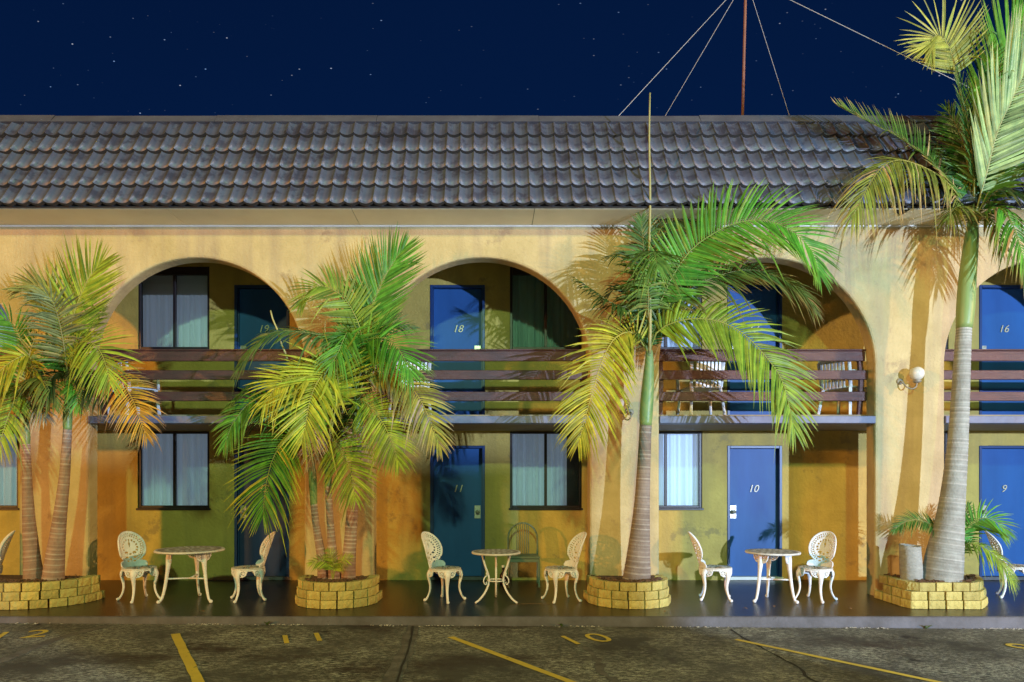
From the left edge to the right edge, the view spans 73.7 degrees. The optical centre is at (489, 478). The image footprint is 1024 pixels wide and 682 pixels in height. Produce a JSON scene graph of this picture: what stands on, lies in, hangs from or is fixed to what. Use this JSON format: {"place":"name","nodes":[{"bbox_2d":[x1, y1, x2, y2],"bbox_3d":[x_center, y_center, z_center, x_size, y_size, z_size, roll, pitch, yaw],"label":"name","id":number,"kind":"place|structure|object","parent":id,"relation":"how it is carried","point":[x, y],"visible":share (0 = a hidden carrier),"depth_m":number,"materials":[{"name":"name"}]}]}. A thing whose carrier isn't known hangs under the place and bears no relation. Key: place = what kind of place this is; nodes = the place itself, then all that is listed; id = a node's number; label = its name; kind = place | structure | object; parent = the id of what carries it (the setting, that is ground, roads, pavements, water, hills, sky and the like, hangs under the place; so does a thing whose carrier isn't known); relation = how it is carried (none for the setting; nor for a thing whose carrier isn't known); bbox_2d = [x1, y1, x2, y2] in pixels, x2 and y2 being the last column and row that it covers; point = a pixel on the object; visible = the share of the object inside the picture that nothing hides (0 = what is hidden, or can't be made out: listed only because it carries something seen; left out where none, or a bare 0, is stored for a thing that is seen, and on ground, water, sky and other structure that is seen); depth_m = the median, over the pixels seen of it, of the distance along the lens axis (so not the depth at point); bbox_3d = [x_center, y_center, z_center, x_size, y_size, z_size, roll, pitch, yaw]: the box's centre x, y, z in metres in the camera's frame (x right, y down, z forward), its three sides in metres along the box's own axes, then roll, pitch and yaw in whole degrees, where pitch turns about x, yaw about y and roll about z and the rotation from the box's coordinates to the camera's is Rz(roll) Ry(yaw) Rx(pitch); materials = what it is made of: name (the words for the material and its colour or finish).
{"place":"outdoors","nodes":[
{"label":"outdoors","id":0,"kind":"place"},
{"bbox_2d":[500,565,506,584],"bbox_3d":[0.212,1.469,10.450,0.116,0.302,0.114,0,0,0],"label":"bottle","id":1,"kind":"object","parent":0,"point":[501,573],"visible":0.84,"depth_m":10.42,"materials":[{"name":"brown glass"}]},
{"bbox_2d":[0,115,1023,595],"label":"motel building","id":2,"kind":"structure","parent":0,"point":[218,233],"depth_m":9.46,"materials":[{"name":"yellow paint"}]},
{"bbox_2d":[0,304,16,348],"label":"window","id":3,"kind":"structure","parent":2,"relation":"in","point":[1,307],"depth_m":11.10,"materials":[{"name":"grey glass"}]},
{"bbox_2d":[0,431,19,509],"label":"window","id":4,"kind":"structure","parent":2,"relation":"in","point":[8,475],"depth_m":11.09,"materials":[{"name":"glass"}]},
{"bbox_2d":[107,361,160,414],"bbox_3d":[-5.271,-1.329,10.078,0.600,0.844,0.579,0,0,30],"label":"plastic chair","id":5,"kind":"object","parent":2,"relation":"on","point":[154,390],"visible":0.18,"depth_m":10.11,"materials":[{"name":"white plastic"}]},
{"bbox_2d":[136,431,210,509],"bbox_3d":[-5.060,-0.144,11.015,1.190,1.287,0.214,0,0,0],"label":"window","id":6,"kind":"structure","parent":2,"relation":"in","point":[175,477],"depth_m":11.08,"materials":[{"name":"glass"}]},
{"bbox_2d":[139,267,208,348],"bbox_3d":[-5.060,-2.743,11.089,1.250,1.530,0.279,0,0,0],"label":"window","id":7,"kind":"structure","parent":2,"relation":"in","point":[174,301],"depth_m":11.09,"materials":[{"name":"grey glass"}]},
{"bbox_2d":[233,446,289,579],"bbox_3d":[-3.646,0.541,10.985,0.900,2.148,0.170,0,0,0],"label":"door","id":8,"kind":"structure","parent":2,"relation":"in","point":[246,547],"depth_m":11.01,"materials":[{"name":"blue paint"}]},
{"bbox_2d":[234,285,288,414],"bbox_3d":[-3.646,-2.053,10.986,0.876,2.108,0.137,0,0,0],"label":"door","id":9,"kind":"structure","parent":2,"relation":"in","point":[253,304],"depth_m":11.01,"materials":[{"name":"blue paint"}]},
{"bbox_2d":[388,361,431,413],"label":"plastic chair","id":10,"kind":"object","parent":2,"relation":"on","point":[429,365],"visible":0.12,"depth_m":9.81,"materials":[{"name":"white plastic"}]},
{"bbox_2d":[430,285,484,414],"bbox_3d":[-0.512,-2.053,10.986,0.876,2.108,0.137,0,0,0],"label":"door","id":11,"kind":"structure","parent":2,"relation":"in","point":[457,312],"depth_m":11.01,"materials":[{"name":"blue paint"}]},
{"bbox_2d":[430,446,485,579],"bbox_3d":[-0.512,0.541,10.985,0.900,2.148,0.170,0,0,0],"label":"door","id":12,"kind":"structure","parent":2,"relation":"in","point":[457,483],"depth_m":11.01,"materials":[{"name":"blue paint"}]},
{"bbox_2d":[510,267,580,348],"bbox_3d":[0.902,-2.743,11.068,1.150,1.326,0.235,0,0,0],"label":"window","id":13,"kind":"structure","parent":2,"relation":"in","point":[539,318],"depth_m":11.15,"materials":[{"name":"green glass"}]},
{"bbox_2d":[509,431,582,509],"bbox_3d":[0.902,-0.150,11.089,1.250,1.435,0.362,0,0,0],"label":"window","id":14,"kind":"structure","parent":2,"relation":"in","point":[542,477],"depth_m":11.09,"materials":[{"name":"glass"}]},
{"bbox_2d":[616,398,633,420],"bbox_3d":[1.844,-0.946,9.323,0.182,0.307,0.322,0,0,26],"label":"wall lamp","id":15,"kind":"object","parent":2,"relation":"attached to","point":[631,412],"visible":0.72,"depth_m":9.23,"materials":[{"name":"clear glass"}]},
{"bbox_2d":[660,283,701,348],"bbox_3d":[2.832,-2.743,11.038,1.190,1.370,0.176,0,0,0],"label":"window","id":16,"kind":"structure","parent":2,"relation":"in","point":[667,343],"depth_m":11.08,"materials":[{"name":"white glass"}]},
{"bbox_2d":[659,431,703,509],"bbox_3d":[2.832,-0.144,11.013,1.190,1.287,0.211,0,0,0],"label":"window","id":17,"kind":"structure","parent":2,"relation":"in","point":[680,452],"depth_m":11.08,"materials":[{"name":"glass"}]},
{"bbox_2d":[676,361,725,414],"bbox_3d":[3.099,-1.329,9.994,0.600,0.844,0.579,0,0,-5],"label":"plastic chair","id":18,"kind":"object","parent":2,"relation":"on","point":[700,388],"visible":0.66,"depth_m":9.77,"materials":[{"name":"white plastic"}]},
{"bbox_2d":[727,285,781,414],"bbox_3d":[4.246,-2.053,10.986,0.876,2.108,0.137,0,0,0],"label":"door","id":19,"kind":"structure","parent":2,"relation":"in","point":[768,298],"depth_m":11.01,"materials":[{"name":"blue paint"}]},
{"bbox_2d":[727,446,783,579],"bbox_3d":[4.246,0.541,10.985,0.900,2.148,0.170,0,0,0],"label":"door","id":20,"kind":"structure","parent":2,"relation":"in","point":[754,474],"depth_m":11.01,"materials":[{"name":"blue paint"}]},
{"bbox_2d":[621,0,954,115],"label":"antenna mast","id":21,"kind":"object","parent":2,"relation":"on","point":[744,53],"visible":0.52,"depth_m":11.58,"materials":[{"name":"silver metal"}]},
{"bbox_2d":[817,361,866,414],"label":"plastic chair","id":22,"kind":"object","parent":2,"relation":"on","point":[838,387],"visible":0.65,"depth_m":9.93,"materials":[{"name":"white plastic"}]},
{"bbox_2d":[896,367,924,389],"bbox_3d":[5.769,-1.369,9.323,0.182,0.307,0.322,0,0,-26],"label":"wall lamp","id":23,"kind":"object","parent":2,"relation":"attached to","point":[916,374],"visible":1,"depth_m":9.22,"materials":[{"name":"white glass"}]},
{"bbox_2d":[944,431,946,462],"bbox_3d":[6.778,-0.150,10.977,1.146,1.231,0.055,0,0,0],"label":"window","id":24,"kind":"structure","parent":2,"relation":"in","point":[945,432],"depth_m":10.95,"materials":[{"name":"grey glass"}]},
{"bbox_2d":[979,446,1023,579],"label":"door","id":25,"kind":"structure","parent":2,"relation":"in","point":[1001,468],"depth_m":11.01,"materials":[{"name":"blue paint"}]},
{"bbox_2d":[979,285,1023,414],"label":"door","id":26,"kind":"structure","parent":2,"relation":"in","point":[1001,307],"depth_m":11.01,"materials":[{"name":"blue paint"}]},
{"bbox_2d":[0,623,1023,681],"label":"car park ground","id":27,"kind":"structure","parent":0,"point":[218,653],"depth_m":6.74,"materials":[{"name":"grey asphalt"}]},
{"bbox_2d":[0,630,48,637],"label":"parking number","id":28,"kind":"object","parent":27,"relation":"on","point":[4,633],"visible":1,"depth_m":7.42,"materials":[{"name":"yellow paint"}]},
{"bbox_2d":[0,625,113,662],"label":"asphalt seam","id":29,"kind":"object","parent":27,"relation":"on","point":[18,653],"visible":1,"depth_m":7.00,"materials":[{"name":"grey asphalt"}]},
{"bbox_2d":[171,633,204,681],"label":"parking line","id":30,"kind":"object","parent":27,"relation":"on","point":[190,664],"visible":1,"depth_m":6.44,"materials":[{"name":"yellow paint"}]},
{"bbox_2d":[282,633,321,642],"bbox_3d":[-2.015,1.707,7.333,0.386,0.001,0.386,0,0,-20],"label":"parking number","id":31,"kind":"object","parent":27,"relation":"on","point":[286,639],"visible":1,"depth_m":7.31,"materials":[{"name":"yellow paint"}]},
{"bbox_2d":[382,625,418,681],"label":"asphalt seam","id":32,"kind":"object","parent":27,"relation":"on","point":[391,673],"visible":1,"depth_m":6.57,"materials":[{"name":"grey asphalt"}]},
{"bbox_2d":[396,626,413,681],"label":"asphalt seam","id":33,"kind":"object","parent":27,"relation":"on","point":[407,651],"visible":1,"depth_m":6.71,"materials":[{"name":"grey asphalt"}]},
{"bbox_2d":[448,636,575,681],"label":"parking line","id":34,"kind":"object","parent":27,"relation":"on","point":[527,665],"visible":1,"depth_m":6.47,"materials":[{"name":"yellow paint"}]},
{"bbox_2d":[15,623,1020,629],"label":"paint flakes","id":35,"kind":"object","parent":27,"relation":"on","point":[582,626],"visible":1,"depth_m":7.98,"materials":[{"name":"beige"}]},
{"bbox_2d":[561,634,610,643],"bbox_3d":[1.066,1.724,7.385,0.476,0.001,0.397,0,0,-20],"label":"parking number","id":36,"kind":"object","parent":27,"relation":"on","point":[587,636],"visible":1,"depth_m":7.38,"materials":[{"name":"yellow paint"}]},
{"bbox_2d":[582,646,619,681],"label":"asphalt seam","id":37,"kind":"object","parent":27,"relation":"on","point":[599,666],"visible":1,"depth_m":6.29,"materials":[{"name":"grey asphalt"}]},
{"bbox_2d":[729,629,818,681],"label":"asphalt seam","id":38,"kind":"object","parent":27,"relation":"on","point":[804,673],"visible":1,"depth_m":6.50,"materials":[{"name":"grey asphalt"}]},
{"bbox_2d":[735,639,940,681],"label":"parking line","id":39,"kind":"object","parent":27,"relation":"on","point":[921,678],"visible":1,"depth_m":6.47,"materials":[{"name":"yellow paint"}]},
{"bbox_2d":[1006,643,1023,647],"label":"parking number","id":40,"kind":"object","parent":27,"relation":"on","point":[1009,644],"visible":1,"depth_m":7.21,"materials":[{"name":"yellow paint"}]},
{"bbox_2d":[0,580,1023,628],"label":"walkway","id":41,"kind":"structure","parent":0,"point":[401,602],"depth_m":8.47,"materials":[{"name":"paint"}]},
{"bbox_2d":[0,530,14,573],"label":"garden chair","id":42,"kind":"object","parent":41,"relation":"on","point":[5,543],"visible":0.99,"depth_m":9.30,"materials":[{"name":"white metal"}]},
{"bbox_2d":[0,575,104,609],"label":"block planter","id":43,"kind":"object","parent":41,"relation":"on","point":[17,592],"visible":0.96,"depth_m":8.62,"materials":[{"name":"yellow brick"}]},
{"bbox_2d":[0,301,80,580],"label":"palm tree","id":44,"kind":"object","parent":43,"relation":"in","point":[27,376],"visible":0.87,"depth_m":8.66,"materials":[{"name":"green plant"}]},
{"bbox_2d":[1,231,166,583],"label":"palm tree","id":45,"kind":"object","parent":43,"relation":"on","point":[64,321],"visible":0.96,"depth_m":8.60,"materials":[{"name":"green plant"}]},
{"bbox_2d":[116,531,160,603],"bbox_3d":[-4.736,1.165,9.162,0.572,0.909,0.432,0,0,37],"label":"garden chair","id":46,"kind":"object","parent":41,"relation":"on","point":[134,568],"visible":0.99,"depth_m":9.19,"materials":[{"name":"white metal"}]},
{"bbox_2d":[153,546,224,603],"bbox_3d":[-3.976,1.274,9.060,0.870,0.692,0.870,0,0,13],"label":"garden table","id":47,"kind":"object","parent":41,"relation":"on","point":[202,553],"visible":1,"depth_m":8.92,"materials":[{"name":"metal"}]},
{"bbox_2d":[230,531,275,602],"bbox_3d":[-3.167,1.165,9.171,0.572,0.909,0.432,0,0,-26],"label":"garden chair","id":48,"kind":"object","parent":41,"relation":"on","point":[238,571],"visible":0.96,"depth_m":9.07,"materials":[{"name":"white metal"}]},
{"bbox_2d":[295,575,381,608],"bbox_3d":[-2.005,1.443,8.891,1.105,0.346,0.842,0,0,0],"label":"block planter","id":49,"kind":"object","parent":41,"relation":"on","point":[313,591],"visible":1,"depth_m":8.60,"materials":[{"name":"yellow brick"}]},
{"bbox_2d":[211,310,335,578],"bbox_3d":[-2.697,-0.391,8.771,1.555,3.466,1.004,0,0,13],"label":"palm tree","id":50,"kind":"object","parent":49,"relation":"on","point":[281,471],"visible":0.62,"depth_m":8.52,"materials":[{"name":"green plant"}]},
{"bbox_2d":[243,321,381,578],"bbox_3d":[-2.177,-0.345,8.642,1.749,3.369,1.125,0,0,0],"label":"palm tree","id":51,"kind":"object","parent":49,"relation":"on","point":[330,394],"visible":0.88,"depth_m":8.38,"materials":[{"name":"green plant"}]},
{"bbox_2d":[307,547,354,579],"bbox_3d":[-1.979,1.054,8.505,0.626,0.425,0.204,0,0,0],"label":"palm seedling","id":52,"kind":"object","parent":49,"relation":"on","point":[323,565],"visible":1,"depth_m":8.51,"materials":[{"name":"green plant"}]},
{"bbox_2d":[230,222,456,578],"bbox_3d":[-1.822,-0.977,8.706,2.850,4.644,1.399,0,0,0],"label":"palm tree","id":53,"kind":"object","parent":49,"relation":"in","point":[374,325],"visible":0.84,"depth_m":8.58,"materials":[{"name":"green plant"}]},
{"bbox_2d":[421,531,465,603],"bbox_3d":[-0.651,1.165,9.118,0.572,0.909,0.432,0,0,33],"label":"garden chair","id":54,"kind":"object","parent":41,"relation":"on","point":[436,564],"visible":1,"depth_m":9.12,"materials":[{"name":"white metal"}]},
{"bbox_2d":[471,549,520,603],"bbox_3d":[0.088,1.287,9.000,0.650,0.666,0.650,0,0,0],"label":"garden table","id":55,"kind":"object","parent":41,"relation":"on","point":[496,552],"visible":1,"depth_m":8.91,"materials":[{"name":"metal"}]},
{"bbox_2d":[507,522,540,587],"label":"metal chair","id":56,"kind":"object","parent":41,"relation":"on","point":[524,557],"visible":0.89,"depth_m":10.50,"materials":[{"name":"metal"}]},
{"bbox_2d":[541,532,586,603],"bbox_3d":[1.020,1.165,9.102,0.572,0.909,0.432,0,0,-19],"label":"garden chair","id":57,"kind":"object","parent":41,"relation":"on","point":[568,568],"visible":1,"depth_m":9.13,"materials":[{"name":"white metal"}]},
{"bbox_2d":[583,574,670,608],"bbox_3d":[1.829,1.443,8.882,1.115,0.346,0.841,0,0,0],"label":"block planter","id":58,"kind":"object","parent":41,"relation":"on","point":[617,591],"visible":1,"depth_m":8.59,"materials":[{"name":"yellow brick"}]},
{"bbox_2d":[548,93,842,579],"bbox_3d":[2.532,-1.800,8.620,3.647,6.357,1.653,0,0,0],"label":"palm tree","id":59,"kind":"object","parent":58,"relation":"in","point":[662,306],"visible":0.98,"depth_m":8.55,"materials":[{"name":"green plant"}]},
{"bbox_2d":[688,531,732,602],"bbox_3d":[2.970,1.165,9.198,0.572,0.909,0.432,0,0,15],"label":"garden chair","id":60,"kind":"object","parent":41,"relation":"on","point":[724,571],"visible":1,"depth_m":9.07,"materials":[{"name":"white metal"}]},
{"bbox_2d":[745,549,800,603],"bbox_3d":[3.746,1.287,9.030,0.690,0.666,0.690,0,0,26],"label":"garden table","id":61,"kind":"object","parent":41,"relation":"on","point":[763,557],"visible":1,"depth_m":8.93,"materials":[{"name":"metal"}]},
{"bbox_2d":[795,531,837,603],"bbox_3d":[4.406,1.165,9.164,0.572,0.909,0.432,0,0,-38],"label":"garden chair","id":62,"kind":"object","parent":41,"relation":"on","point":[822,569],"visible":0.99,"depth_m":9.20,"materials":[{"name":"white metal"}]},
{"bbox_2d":[874,573,987,608],"bbox_3d":[5.955,1.443,8.908,1.470,0.346,0.894,0,0,0],"label":"block planter","id":63,"kind":"object","parent":41,"relation":"on","point":[969,592],"visible":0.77,"depth_m":8.53,"materials":[{"name":"yellow stone"}]},
{"bbox_2d":[899,543,922,580],"bbox_3d":[5.468,1.090,8.846,0.277,0.490,0.264,0,0,0],"label":"palm tree stump","id":64,"kind":"object","parent":63,"relation":"on","point":[910,563],"visible":0.94,"depth_m":8.75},
{"bbox_2d":[828,0,1023,582],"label":"palm tree","id":65,"kind":"object","parent":63,"relation":"in","point":[989,171],"visible":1,"depth_m":8.60,"materials":[{"name":"green plant"}]},
{"bbox_2d":[889,499,1019,599],"bbox_3d":[5.971,0.886,8.788,1.556,1.290,0.545,0,0,20],"label":"palm seedling","id":66,"kind":"object","parent":63,"relation":"in","point":[986,522],"visible":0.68,"depth_m":8.71,"materials":[{"name":"green plant"}]},
{"bbox_2d":[984,531,1023,598],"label":"garden chair","id":67,"kind":"object","parent":41,"relation":"on","point":[993,541],"visible":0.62,"depth_m":9.29,"materials":[{"name":"white metal"}]},
{"bbox_2d":[0,0,1023,115],"label":"sky","id":68,"kind":"structure","parent":0,"point":[58,57],"materials":[{"name":"blue"}]}
]}

